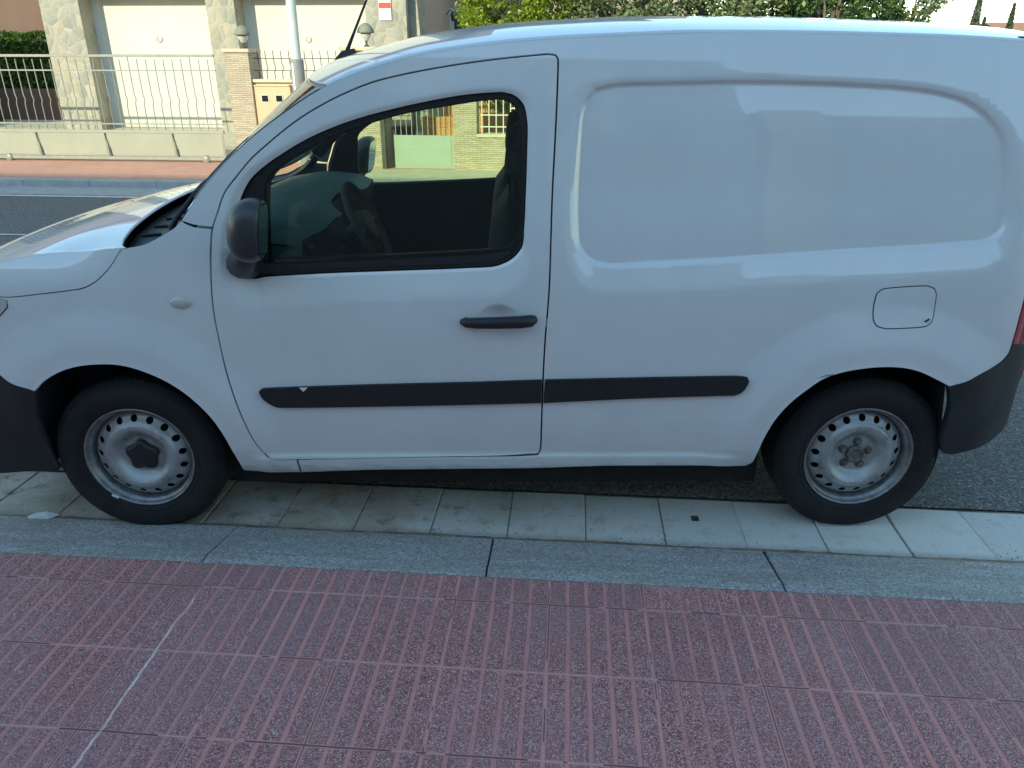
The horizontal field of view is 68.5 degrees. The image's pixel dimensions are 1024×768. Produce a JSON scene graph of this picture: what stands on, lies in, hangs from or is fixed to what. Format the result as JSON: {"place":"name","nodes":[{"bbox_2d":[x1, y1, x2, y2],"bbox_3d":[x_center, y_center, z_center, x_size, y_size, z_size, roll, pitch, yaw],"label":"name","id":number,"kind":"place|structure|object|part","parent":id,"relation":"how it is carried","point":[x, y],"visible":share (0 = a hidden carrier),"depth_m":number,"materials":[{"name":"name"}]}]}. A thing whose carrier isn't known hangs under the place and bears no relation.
{"place":"outdoors","nodes":[
{"label":"outdoors","id":0,"kind":"place"},
{"bbox_2d":[0,119,421,163],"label":"driveway","id":1,"kind":"structure","parent":0,"point":[230,142],"depth_m":14.51,"materials":[{"name":"grey concrete"}]},
{"bbox_2d":[0,0,43,32],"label":"pink house","id":2,"kind":"structure","parent":1,"relation":"on","point":[22,16],"depth_m":19.85,"materials":[{"name":"paint"}]},
{"bbox_2d":[0,29,56,88],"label":"hedge","id":3,"kind":"object","parent":1,"relation":"on","point":[28,42],"visible":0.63,"depth_m":16.21,"materials":[{"name":"green plant"}]},
{"bbox_2d":[0,88,62,119],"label":"garden wall","id":4,"kind":"structure","parent":1,"relation":"on","point":[29,104],"depth_m":16.10,"materials":[{"name":"brown paint"}]},
{"bbox_2d":[38,0,436,133],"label":"garage house","id":5,"kind":"structure","parent":1,"relation":"on","point":[142,26],"depth_m":13.97,"materials":[{"name":"stone"}]},
{"bbox_2d":[98,0,222,126],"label":"garage door","id":6,"kind":"structure","parent":5,"relation":"in","point":[129,26],"depth_m":14.20,"materials":[{"name":"metal"}]},
{"bbox_2d":[250,0,365,78],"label":"garage door","id":7,"kind":"structure","parent":5,"relation":"in","point":[324,26],"depth_m":13.82,"materials":[{"name":"metal"}]},
{"bbox_2d":[378,0,391,19],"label":"alarm sign","id":8,"kind":"object","parent":5,"relation":"attached to","point":[384,6],"visible":1,"depth_m":13.18,"materials":[{"name":"white plastic"}]},
{"bbox_2d":[221,49,261,145],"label":"gate pier","id":9,"kind":"structure","parent":1,"relation":"on","point":[242,65],"depth_m":12.11,"materials":[{"name":"brick"}]},
{"bbox_2d":[234,25,250,48],"bbox_3d":[-4.290,-5.528,11.984,0.260,0.340,0.260,2,23,4],"label":"pier lantern","id":10,"kind":"object","parent":9,"relation":"on","point":[242,32],"visible":1,"depth_m":11.90,"materials":[{"name":"glass"}]},
{"bbox_2d":[252,51,335,161],"bbox_3d":[-3.311,-4.498,12.287,1.685,1.730,0.280,2,23,4],"label":"fence","id":11,"kind":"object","parent":1,"relation":"on","point":[275,81],"depth_m":12.05,"materials":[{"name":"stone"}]},
{"bbox_2d":[252,85,290,124],"bbox_3d":[-3.866,-4.413,12.245,0.620,0.845,0.050,2,23,4],"label":"meter box","id":12,"kind":"object","parent":11,"relation":"attached to","point":[268,100],"visible":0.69,"depth_m":12.14,"materials":[{"name":"metal"}]},
{"bbox_2d":[261,95,269,102],"bbox_3d":[-3.987,-4.609,12.150,0.130,0.120,0.008,2,23,4],"label":"window","id":13,"kind":"structure","parent":12,"relation":"in","point":[264,98],"depth_m":12.15,"materials":[{"name":"metal"}]},
{"bbox_2d":[254,86,289,123],"bbox_3d":[-3.866,-4.412,12.251,0.580,0.800,0.040,2,23,4],"label":"door","id":14,"kind":"structure","parent":12,"relation":"in","point":[263,109],"depth_m":12.15,"materials":[{"name":"beige metal"}]},
{"bbox_2d":[275,95,282,102],"bbox_3d":[-3.753,-4.601,12.133,0.130,0.120,0.008,2,23,4],"label":"window","id":15,"kind":"structure","parent":12,"relation":"in","point":[279,98],"depth_m":12.13,"materials":[{"name":"metal"}]},
{"bbox_2d":[421,100,514,134],"bbox_3d":[-0.476,-4.381,12.894,2.050,0.850,1.000,2,23,4],"label":"planter","id":16,"kind":"object","parent":1,"relation":"on","point":[443,122],"visible":0.17,"depth_m":12.63,"materials":[{"name":"brick"}]},
{"bbox_2d":[453,0,577,112],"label":"bush","id":17,"kind":"object","parent":16,"relation":"in","point":[475,16],"visible":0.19,"depth_m":12.12,"materials":[{"name":"green plant"}]},
{"bbox_2d":[425,0,686,115],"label":"entrance wing","id":18,"kind":"structure","parent":1,"relation":"on","point":[438,19],"depth_m":16.50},
{"bbox_2d":[446,9,454,20],"bbox_3d":[-1.346,-8.090,16.508,0.204,0.241,0.110,2,23,4],"label":"wall lamp","id":19,"kind":"object","parent":18,"relation":"attached to","point":[452,15],"visible":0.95,"depth_m":16.48,"materials":[{"name":"metal"}]},
{"bbox_2d":[454,12,464,29],"bbox_3d":[-1.184,-7.461,17.582,0.280,2.220,0.040,2,23,4],"label":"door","id":20,"kind":"structure","parent":18,"relation":"in","point":[456,23],"depth_m":17.23,"materials":[{"name":"metal"}]},
{"bbox_2d":[551,0,680,18],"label":"tree","id":21,"kind":"object","parent":1,"relation":"on","point":[593,8],"visible":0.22,"depth_m":12.14,"materials":[{"name":"green plant"}]},
{"bbox_2d":[677,0,797,16],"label":"tree","id":22,"kind":"object","parent":1,"relation":"on","point":[734,8],"visible":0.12,"depth_m":12.36,"materials":[{"name":"green plant"}]},
{"bbox_2d":[628,0,864,17],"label":"bush","id":23,"kind":"object","parent":1,"relation":"on","point":[754,2],"visible":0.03,"depth_m":13.69,"materials":[{"name":"green plant"}]},
{"bbox_2d":[761,0,906,20],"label":"tree","id":24,"kind":"object","parent":1,"relation":"on","point":[855,9],"visible":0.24,"depth_m":12.04,"materials":[{"name":"green plant"}]},
{"bbox_2d":[865,0,957,22],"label":"tree","id":25,"kind":"object","parent":1,"relation":"on","point":[925,12],"visible":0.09,"depth_m":12.18,"materials":[{"name":"green plant"}]},
{"bbox_2d":[0,159,453,179],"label":"pavement","id":26,"kind":"structure","parent":0,"point":[119,169],"depth_m":11.76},
{"bbox_2d":[0,54,225,162],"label":"sliding gate","id":27,"kind":"structure","parent":26,"relation":"on","point":[208,146],"depth_m":12.42,"materials":[{"name":"metal"}]},
{"bbox_2d":[286,0,311,164],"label":"lamp post","id":28,"kind":"object","parent":26,"relation":"on","point":[297,70],"visible":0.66,"depth_m":10.54,"materials":[{"name":"metal"}]},
{"bbox_2d":[339,47,394,168],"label":"gate pier","id":29,"kind":"structure","parent":26,"relation":"on","point":[373,129],"depth_m":11.77,"materials":[{"name":"stone"}]},
{"bbox_2d":[357,23,373,46],"bbox_3d":[-2.241,-5.354,11.536,0.260,0.340,0.260,2,23,4],"label":"pier lantern","id":30,"kind":"object","parent":29,"relation":"on","point":[365,30],"visible":1,"depth_m":11.45,"materials":[{"name":"glass"}]},
{"bbox_2d":[380,119,388,168],"bbox_3d":[-1.990,-4.141,11.564,0.065,1.750,0.100,2,23,4],"label":"gate post","id":31,"kind":"object","parent":26,"relation":"on","point":[384,143],"depth_m":11.70,"materials":[{"name":"metal"}]},
{"bbox_2d":[365,169,499,181],"bbox_3d":[3.669,-2.934,10.828,12.400,0.016,1.280,2,23,4],"label":"vehicle crossing","id":32,"kind":"object","parent":26,"relation":"on","point":[388,175],"depth_m":11.28,"materials":[{"name":"beige concrete"}]},
{"bbox_2d":[453,100,514,169],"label":"boundary wall","id":33,"kind":"structure","parent":26,"relation":"on","point":[475,148],"depth_m":11.55,"materials":[{"name":"brick"}]},
{"bbox_2d":[394,107,453,168],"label":"garden gate","id":34,"kind":"structure","parent":33,"relation":"attached to","point":[424,151],"depth_m":11.79,"materials":[{"name":"metal"}]},
{"bbox_2d":[393,124,416,134],"bbox_3d":[-1.777,-4.040,12.599,0.320,0.550,0.450,2,23,4],"label":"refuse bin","id":35,"kind":"object","parent":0,"point":[401,129],"visible":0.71,"depth_m":12.36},
{"bbox_2d":[0,553,1023,767],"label":"pavement","id":36,"kind":"structure","parent":0,"point":[561,674],"depth_m":2.16,"materials":[{"name":"red stone"}]},
{"bbox_2d":[0,194,1023,510],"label":"road","id":37,"kind":"structure","parent":0,"point":[990,472],"depth_m":3.27,"materials":[{"name":"grey asphalt"}]},
{"bbox_2d":[0,194,136,234],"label":"road line","id":38,"kind":"object","parent":37,"relation":"on","point":[64,196],"depth_m":10.08,"materials":[{"name":"white paint"}]},
{"bbox_2d":[0,0,1023,524],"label":"delivery van","id":39,"kind":"object","parent":37,"relation":"on","point":[716,248],"visible":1,"depth_m":2.57,"materials":[{"name":"white paint"}]},
{"bbox_3d":[-0.436,-0.387,2.593,1.157,1.372,0.275,0,23,0],"label":"front door","id":40,"kind":"part","parent":39,"relation":"part of","materials":[{"name":"white paint"}]},
{"bbox_3d":[-0.446,-1.040,4.120,1.157,1.372,0.275,0,23,0],"label":"front door","id":41,"kind":"part","parent":39,"relation":"part of","materials":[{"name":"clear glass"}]},
{"bbox_2d":[22,159,1023,551],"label":"ground","id":42,"kind":"structure","parent":0,"point":[582,493],"depth_m":3.20,"materials":[{"name":"concrete"}]},
{"bbox_2d":[0,185,171,195],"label":"gutter","id":43,"kind":"object","parent":42,"relation":"on","point":[76,190],"depth_m":10.52,"materials":[{"name":"concrete"}]},
{"bbox_2d":[0,177,203,187],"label":"kerb","id":44,"kind":"structure","parent":42,"relation":"on","point":[146,183],"depth_m":10.81,"materials":[{"name":"concrete"}]},
{"bbox_2d":[0,515,1023,604],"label":"kerb","id":45,"kind":"structure","parent":42,"relation":"on","point":[930,579],"depth_m":2.69,"materials":[{"name":"stone"}]},
{"bbox_2d":[0,471,1023,562],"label":"gutter","id":46,"kind":"object","parent":42,"relation":"on","point":[548,516],"visible":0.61,"depth_m":3.00,"materials":[{"name":"grey concrete"}]},
{"bbox_2d":[0,514,1023,563],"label":"kerb joint","id":47,"kind":"object","parent":46,"relation":"on","point":[553,540],"visible":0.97,"depth_m":2.85,"materials":[{"name":"grey concrete"}]},
{"bbox_2d":[27,512,59,518],"bbox_3d":[-1.870,0.522,2.984,0.135,0.011,0.048,2,23,4],"label":"paper scrap","id":48,"kind":"object","parent":47,"relation":"on","point":[43,515],"visible":1,"depth_m":2.98,"materials":[{"name":"white paper"}]},
{"bbox_2d":[5,466,1023,762],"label":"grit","id":49,"kind":"object","parent":46,"relation":"on","point":[603,530],"visible":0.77,"depth_m":3.06,"materials":[{"name":"grey gravel"}]},
{"bbox_2d":[691,516,698,520],"bbox_3d":[0.729,0.535,2.999,0.028,0.003,0.034,2,23,4],"label":"drain plug","id":50,"kind":"object","parent":46,"relation":"on","point":[694,518],"visible":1,"depth_m":3.00,"materials":[{"name":"metal"}]},
{"bbox_2d":[969,0,983,25],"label":"cypress","id":51,"kind":"object","parent":42,"relation":"on","point":[975,16],"visible":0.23,"depth_m":51.74,"materials":[{"name":"green plant"}]},
{"bbox_2d":[980,16,986,26],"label":"cypress","id":52,"kind":"object","parent":42,"relation":"on","point":[984,20],"visible":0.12,"depth_m":51.95,"materials":[{"name":"green plant"}]},
{"bbox_2d":[1004,2,1016,29],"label":"cypress","id":53,"kind":"object","parent":42,"relation":"on","point":[1010,21],"visible":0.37,"depth_m":51.71,"materials":[{"name":"green plant"}]},
{"bbox_2d":[707,0,1023,24],"label":"sky","id":54,"kind":"structure","parent":0,"point":[959,12],"materials":[{"name":"white"}]},
{"bbox_2d":[979,22,1023,30],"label":"house","id":55,"kind":"structure","parent":0,"point":[1019,26],"depth_m":56.45,"materials":[{"name":"orange paint"}]}
]}

